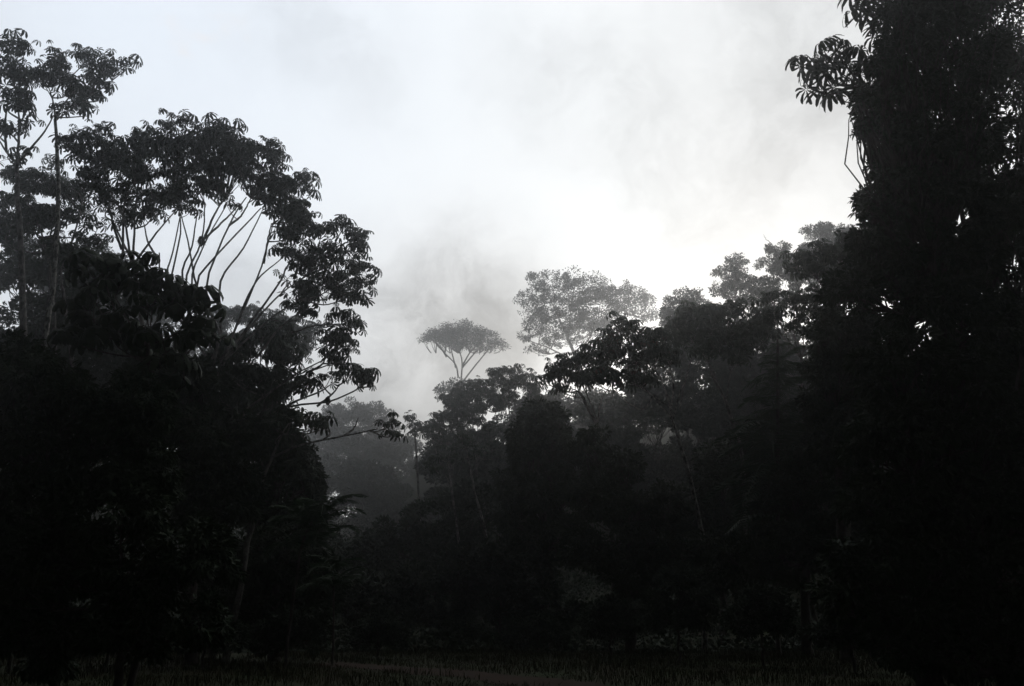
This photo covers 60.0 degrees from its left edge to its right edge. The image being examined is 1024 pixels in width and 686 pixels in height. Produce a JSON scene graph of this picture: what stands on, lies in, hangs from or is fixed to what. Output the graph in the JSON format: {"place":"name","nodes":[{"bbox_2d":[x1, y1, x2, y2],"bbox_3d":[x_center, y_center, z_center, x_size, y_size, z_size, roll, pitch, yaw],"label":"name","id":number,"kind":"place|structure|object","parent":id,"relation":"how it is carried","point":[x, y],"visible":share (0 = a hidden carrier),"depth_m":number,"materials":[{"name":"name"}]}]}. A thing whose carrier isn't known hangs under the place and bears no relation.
{"place":"outdoors","nodes":[
{"label":"outdoors","id":0,"kind":"place"},
{"bbox_2d":[294,662,606,685],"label":"dirt path","id":1,"kind":"structure","parent":0,"point":[496,678],"depth_m":24.93,"materials":[{"name":"brown soil"}]},
{"bbox_2d":[0,641,1023,685],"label":"grass","id":2,"kind":"structure","parent":0,"point":[487,656],"depth_m":27.95,"materials":[{"name":"plant"}]},
{"bbox_2d":[0,363,1023,685],"bbox_3d":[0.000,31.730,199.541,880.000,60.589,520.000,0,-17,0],"label":"ground","id":3,"kind":"structure","parent":0,"point":[424,483],"depth_m":28.49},
{"bbox_2d":[0,28,53,498],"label":"cecropia tree","id":4,"kind":"object","parent":3,"relation":"on","point":[19,95],"visible":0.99,"depth_m":43.19,"materials":[{"name":"black plant"}]},
{"bbox_2d":[0,153,95,357],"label":"cecropia tree","id":5,"kind":"object","parent":3,"relation":"on","point":[35,217],"visible":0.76,"depth_m":50.20,"materials":[{"name":"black plant"}]},
{"bbox_2d":[38,185,116,513],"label":"cecropia tree","id":6,"kind":"object","parent":3,"relation":"on","point":[81,238],"visible":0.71,"depth_m":45.29,"materials":[{"name":"black plant"}]},
{"bbox_2d":[0,241,157,490],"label":"forest tree","id":7,"kind":"object","parent":3,"relation":"on","point":[36,271],"visible":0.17,"depth_m":56.46,"materials":[{"name":"black plant"}]},
{"bbox_2d":[28,40,142,497],"bbox_3d":[-22.205,-1.101,42.225,5.889,30.597,3.254,0,-17,0],"label":"cecropia tree","id":8,"kind":"object","parent":3,"relation":"on","point":[77,90],"visible":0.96,"depth_m":45.78,"materials":[{"name":"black plant"}]},
{"bbox_2d":[0,327,190,685],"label":"forest tree","id":9,"kind":"object","parent":3,"relation":"on","point":[119,420],"visible":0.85,"depth_m":17.55,"materials":[{"name":"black plant"}]},
{"bbox_2d":[48,119,175,657],"bbox_3d":[-19.262,1.120,40.591,6.657,25.386,3.295,0,-17,0],"label":"cecropia tree","id":10,"kind":"object","parent":3,"relation":"on","point":[111,155],"visible":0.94,"depth_m":43.13,"materials":[{"name":"black plant"}]},
{"bbox_2d":[3,236,230,357],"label":"forest tree","id":11,"kind":"object","parent":3,"relation":"on","point":[168,320],"visible":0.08,"depth_m":116.02,"materials":[{"name":"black plant"}]},
{"bbox_2d":[0,459,247,685],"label":"forest tree","id":12,"kind":"object","parent":3,"relation":"on","point":[128,627],"visible":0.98,"depth_m":16.35,"materials":[{"name":"black plant"}]},
{"bbox_2d":[46,247,237,685],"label":"cecropia tree","id":13,"kind":"object","parent":3,"relation":"on","point":[175,299],"visible":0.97,"depth_m":19.88,"materials":[{"name":"black plant"}]},
{"bbox_2d":[114,342,273,665],"bbox_3d":[-11.980,5.764,32.844,6.333,12.135,3.666,0,-17,0],"label":"forest tree","id":14,"kind":"object","parent":3,"relation":"on","point":[222,484],"visible":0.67,"depth_m":32.59,"materials":[{"name":"black plant"}]},
{"bbox_2d":[172,606,253,667],"bbox_3d":[-10.224,9.810,29.417,3.176,2.266,1.812,0,-17,0],"label":"shrub","id":15,"kind":"object","parent":3,"relation":"on","point":[240,632],"visible":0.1,"depth_m":29.25,"materials":[{"name":"black plant"}]},
{"bbox_2d":[138,108,321,658],"bbox_3d":[-13.502,0.837,39.498,9.133,25.268,2.906,0,-17,0],"label":"cecropia tree","id":16,"kind":"object","parent":3,"relation":"on","point":[236,153],"visible":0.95,"depth_m":42.00,"materials":[{"name":"black plant"}]},
{"bbox_2d":[197,236,204,247],"bbox_3d":[-14.438,-4.676,41.127,0.476,0.635,0.450,13,-21,-36],"label":"termite nest","id":17,"kind":"object","parent":16,"relation":"attached to","point":[199,240],"visible":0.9,"depth_m":41.04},
{"bbox_2d":[202,317,311,656],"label":"cecropia tree","id":18,"kind":"object","parent":3,"relation":"on","point":[249,375],"visible":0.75,"depth_m":41.14,"materials":[{"name":"black plant"}]},
{"bbox_2d":[205,301,322,367],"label":"cecropia tree","id":19,"kind":"object","parent":3,"relation":"on","point":[232,314],"visible":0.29,"depth_m":81.65,"materials":[{"name":"black plant"}]},
{"bbox_2d":[199,362,328,555],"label":"forest tree","id":20,"kind":"object","parent":3,"relation":"on","point":[258,407],"visible":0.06,"depth_m":48.14,"materials":[{"name":"black plant"}]},
{"bbox_2d":[185,520,355,661],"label":"forest tree","id":21,"kind":"object","parent":3,"relation":"on","point":[268,586],"visible":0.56,"depth_m":34.23,"materials":[{"name":"black plant"}]},
{"bbox_2d":[216,409,330,656],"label":"forest tree","id":22,"kind":"object","parent":3,"relation":"on","point":[301,477],"visible":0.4,"depth_m":39.72,"materials":[{"name":"black plant"}]},
{"bbox_2d":[184,200,382,656],"bbox_3d":[-9.498,3.131,37.863,7.408,19.930,2.683,0,-17,0],"label":"cecropia tree","id":23,"kind":"object","parent":3,"relation":"on","point":[300,222],"visible":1,"depth_m":39.67,"materials":[{"name":"black plant"}]},
{"bbox_2d":[208,302,380,660],"bbox_3d":[-8.731,5.326,36.034,6.527,14.678,1.957,0,-17,0],"label":"cecropia tree","id":24,"kind":"object","parent":3,"relation":"on","point":[356,371],"visible":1,"depth_m":37.33,"materials":[{"name":"black plant"}]},
{"bbox_2d":[325,396,330,404],"bbox_3d":[-7.673,2.435,36.945,0.318,0.469,0.276,-11,-20,32],"label":"termite nest","id":25,"kind":"object","parent":24,"relation":"on","point":[327,398],"visible":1,"depth_m":36.89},
{"bbox_2d":[221,398,407,663],"bbox_3d":[-7.272,7.000,33.468,6.539,9.959,2.131,0,-17,0],"label":"cecropia tree","id":26,"kind":"object","parent":3,"relation":"on","point":[286,414],"visible":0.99,"depth_m":34.31,"materials":[{"name":"black plant"}]},
{"bbox_2d":[262,494,367,669],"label":"feather leaved tree","id":27,"kind":"object","parent":3,"relation":"on","point":[316,510],"visible":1,"depth_m":29.32,"materials":[{"name":"black plant"}]},
{"bbox_2d":[296,554,368,665],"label":"feather leaved tree","id":28,"kind":"object","parent":3,"relation":"on","point":[336,582],"visible":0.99,"depth_m":30.88,"materials":[{"name":"black plant"}]},
{"bbox_2d":[304,396,414,470],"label":"forest tree","id":29,"kind":"object","parent":3,"relation":"on","point":[351,445],"visible":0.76,"depth_m":186.49,"materials":[{"name":"grey plant"}]},
{"bbox_2d":[309,425,427,493],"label":"forest tree","id":30,"kind":"object","parent":3,"relation":"on","point":[407,469],"visible":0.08,"depth_m":213.07,"materials":[{"name":"black plant"}]},
{"bbox_2d":[320,453,442,533],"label":"forest tree","id":31,"kind":"object","parent":3,"relation":"on","point":[369,480],"visible":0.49,"depth_m":147.88,"materials":[{"name":"black plant"}]},
{"bbox_2d":[403,410,425,551],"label":"cecropia tree","id":32,"kind":"object","parent":3,"relation":"on","point":[413,424],"visible":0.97,"depth_m":93.19,"materials":[{"name":"black plant"}]},
{"bbox_2d":[322,476,508,637],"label":"forest tree","id":33,"kind":"object","parent":3,"relation":"on","point":[380,548],"visible":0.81,"depth_m":60.06,"materials":[{"name":"black plant"}]},
{"bbox_2d":[423,445,464,543],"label":"slender tree","id":34,"kind":"object","parent":3,"relation":"on","point":[433,469],"visible":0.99,"depth_m":60.11,"materials":[{"name":"black plant"}]},
{"bbox_2d":[432,377,465,428],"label":"forest tree","id":35,"kind":"object","parent":3,"relation":"on","point":[447,389],"visible":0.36,"depth_m":170.00,"materials":[{"name":"grey plant"}]},
{"bbox_2d":[413,429,510,553],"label":"forest tree","id":36,"kind":"object","parent":3,"relation":"on","point":[483,470],"visible":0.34,"depth_m":98.61,"materials":[{"name":"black plant"}]},
{"bbox_2d":[416,396,510,488],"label":"cecropia tree","id":37,"kind":"object","parent":3,"relation":"on","point":[436,431],"visible":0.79,"depth_m":92.88,"materials":[{"name":"black plant"}]},
{"bbox_2d":[416,318,510,423],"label":"flat topped tree","id":38,"kind":"object","parent":3,"relation":"on","point":[449,338],"visible":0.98,"depth_m":208.34,"materials":[{"name":"grey plant"}]},
{"bbox_2d":[448,433,494,630],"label":"slender tree","id":39,"kind":"object","parent":3,"relation":"on","point":[478,449],"visible":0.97,"depth_m":60.34,"materials":[{"name":"black plant"}]},
{"bbox_2d":[438,375,518,522],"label":"cecropia tree","id":40,"kind":"object","parent":3,"relation":"on","point":[465,391],"visible":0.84,"depth_m":97.76,"materials":[{"name":"black plant"}]},
{"bbox_2d":[0,385,1023,652],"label":"undergrowth","id":41,"kind":"object","parent":3,"relation":"on","point":[668,639],"visible":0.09,"depth_m":45.11,"materials":[{"name":"black plant"}]},
{"bbox_2d":[484,363,553,427],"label":"cecropia tree","id":42,"kind":"object","parent":3,"relation":"on","point":[508,385],"visible":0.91,"depth_m":92.50,"materials":[{"name":"grey plant"}]},
{"bbox_2d":[488,397,601,647],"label":"forest tree","id":43,"kind":"object","parent":3,"relation":"on","point":[526,489],"visible":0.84,"depth_m":49.32,"materials":[{"name":"black plant"}]},
{"bbox_2d":[479,387,623,469],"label":"forest tree","id":44,"kind":"object","parent":3,"relation":"on","point":[558,397],"visible":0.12,"depth_m":129.63,"materials":[{"name":"black plant"}]},
{"bbox_2d":[534,339,616,650],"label":"cecropia tree","id":45,"kind":"object","parent":3,"relation":"on","point":[569,366],"visible":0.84,"depth_m":47.32,"materials":[{"name":"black plant"}]},
{"bbox_2d":[512,265,658,387],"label":"forest tree","id":46,"kind":"object","parent":3,"relation":"on","point":[601,292],"visible":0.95,"depth_m":189.63,"materials":[{"name":"grey plant"}]},
{"bbox_2d":[575,592,649,657],"bbox_3d":[4.168,11.601,36.144,3.203,2.823,1.892,0,-17,0],"label":"shrub","id":47,"kind":"object","parent":3,"relation":"on","point":[605,614],"visible":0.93,"depth_m":35.99,"materials":[{"name":"plant"}]},
{"bbox_2d":[581,311,708,652],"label":"cecropia tree","id":48,"kind":"object","parent":3,"relation":"on","point":[615,348],"visible":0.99,"depth_m":45.44,"materials":[{"name":"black plant"}]},
{"bbox_2d":[554,423,742,653],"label":"forest tree","id":49,"kind":"object","parent":3,"relation":"on","point":[648,516],"visible":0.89,"depth_m":41.71,"materials":[{"name":"black plant"}]},
{"bbox_2d":[573,374,745,498],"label":"forest tree","id":50,"kind":"object","parent":3,"relation":"on","point":[665,461],"visible":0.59,"depth_m":96.52,"materials":[{"name":"black plant"}]},
{"bbox_2d":[630,560,719,664],"bbox_3d":[5.873,9.664,31.481,3.352,3.788,2.136,0,-17,0],"label":"shrub","id":51,"kind":"object","parent":3,"relation":"on","point":[691,612],"visible":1,"depth_m":31.47,"materials":[{"name":"black plant"}]},
{"bbox_2d":[657,285,712,446],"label":"forest tree","id":52,"kind":"object","parent":3,"relation":"on","point":[669,308],"visible":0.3,"depth_m":121.26,"materials":[{"name":"grey plant"}]},
{"bbox_2d":[664,297,782,645],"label":"cecropia tree","id":53,"kind":"object","parent":3,"relation":"on","point":[710,337],"visible":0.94,"depth_m":52.05,"materials":[{"name":"black plant"}]},
{"bbox_2d":[650,409,801,643],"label":"forest tree","id":54,"kind":"object","parent":3,"relation":"on","point":[714,518],"visible":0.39,"depth_m":51.19,"materials":[{"name":"black plant"}]},
{"bbox_2d":[620,312,845,455],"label":"forest tree","id":55,"kind":"object","parent":3,"relation":"on","point":[741,376],"visible":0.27,"depth_m":106.39,"materials":[{"name":"black plant"}]},
{"bbox_2d":[708,252,758,320],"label":"forest tree","id":56,"kind":"object","parent":3,"relation":"on","point":[736,276],"visible":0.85,"depth_m":119.26,"materials":[{"name":"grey plant"}]},
{"bbox_2d":[714,579,802,667],"bbox_3d":[8.258,9.452,29.593,2.798,3.058,1.852,-6,-18,18],"label":"shrub","id":57,"kind":"object","parent":3,"relation":"on","point":[768,604],"visible":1,"depth_m":29.35,"materials":[{"name":"plant"}]},
{"bbox_2d":[702,339,832,653],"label":"feather leaved tree","id":58,"kind":"object","parent":3,"relation":"on","point":[777,426],"visible":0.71,"depth_m":42.44,"materials":[{"name":"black plant"}]},
{"bbox_2d":[747,237,805,439],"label":"forest tree","id":59,"kind":"object","parent":3,"relation":"on","point":[775,267],"visible":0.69,"depth_m":113.25,"materials":[{"name":"black plant"}]},
{"bbox_2d":[751,282,844,651],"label":"cecropia tree","id":60,"kind":"object","parent":3,"relation":"on","point":[771,314],"visible":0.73,"depth_m":48.38,"materials":[{"name":"black plant"}]},
{"bbox_2d":[779,227,870,656],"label":"cecropia tree","id":61,"kind":"object","parent":3,"relation":"on","point":[806,265],"visible":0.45,"depth_m":40.68,"materials":[{"name":"black plant"}]},
{"bbox_2d":[797,220,856,319],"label":"forest tree","id":62,"kind":"object","parent":3,"relation":"on","point":[822,229],"visible":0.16,"depth_m":127.75,"materials":[{"name":"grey plant"}]},
{"bbox_2d":[800,601,887,673],"bbox_3d":[10.196,8.831,26.596,2.996,2.475,1.796,0,-17,0],"label":"shrub","id":63,"kind":"object","parent":3,"relation":"on","point":[829,632],"visible":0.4,"depth_m":26.41,"materials":[{"name":"black plant"}]},
{"bbox_2d":[794,304,916,663],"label":"forest tree","id":64,"kind":"object","parent":3,"relation":"on","point":[837,334],"visible":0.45,"depth_m":34.67,"materials":[{"name":"black plant"}]},
{"bbox_2d":[785,34,971,532],"bbox_3d":[11.691,-0.637,27.928,4.322,21.265,2.144,5,-18,-15],"label":"cecropia tree","id":65,"kind":"object","parent":3,"relation":"on","point":[817,68],"visible":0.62,"depth_m":30.64,"materials":[{"name":"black plant"}]},
{"bbox_2d":[812,0,1023,683],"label":"forest tree","id":66,"kind":"object","parent":3,"relation":"on","point":[919,260],"visible":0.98,"depth_m":26.13,"materials":[{"name":"black plant"}]},
{"bbox_2d":[837,0,999,579],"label":"cecropia tree","id":67,"kind":"object","parent":3,"relation":"on","point":[868,11],"visible":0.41,"depth_m":30.68,"materials":[{"name":"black plant"}]},
{"bbox_2d":[963,8,1023,660],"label":"forest tree","id":68,"kind":"object","parent":3,"relation":"on","point":[1008,177],"visible":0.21,"depth_m":29.30,"materials":[{"name":"black plant"}]},
{"bbox_2d":[1007,281,1023,584],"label":"forest tree","id":69,"kind":"object","parent":3,"relation":"on","point":[1022,477],"depth_m":35.10,"materials":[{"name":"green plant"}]},
{"bbox_2d":[0,0,1023,516],"label":"sky","id":70,"kind":"structure","parent":0,"point":[482,145],"materials":[{"name":"white"}]}
]}

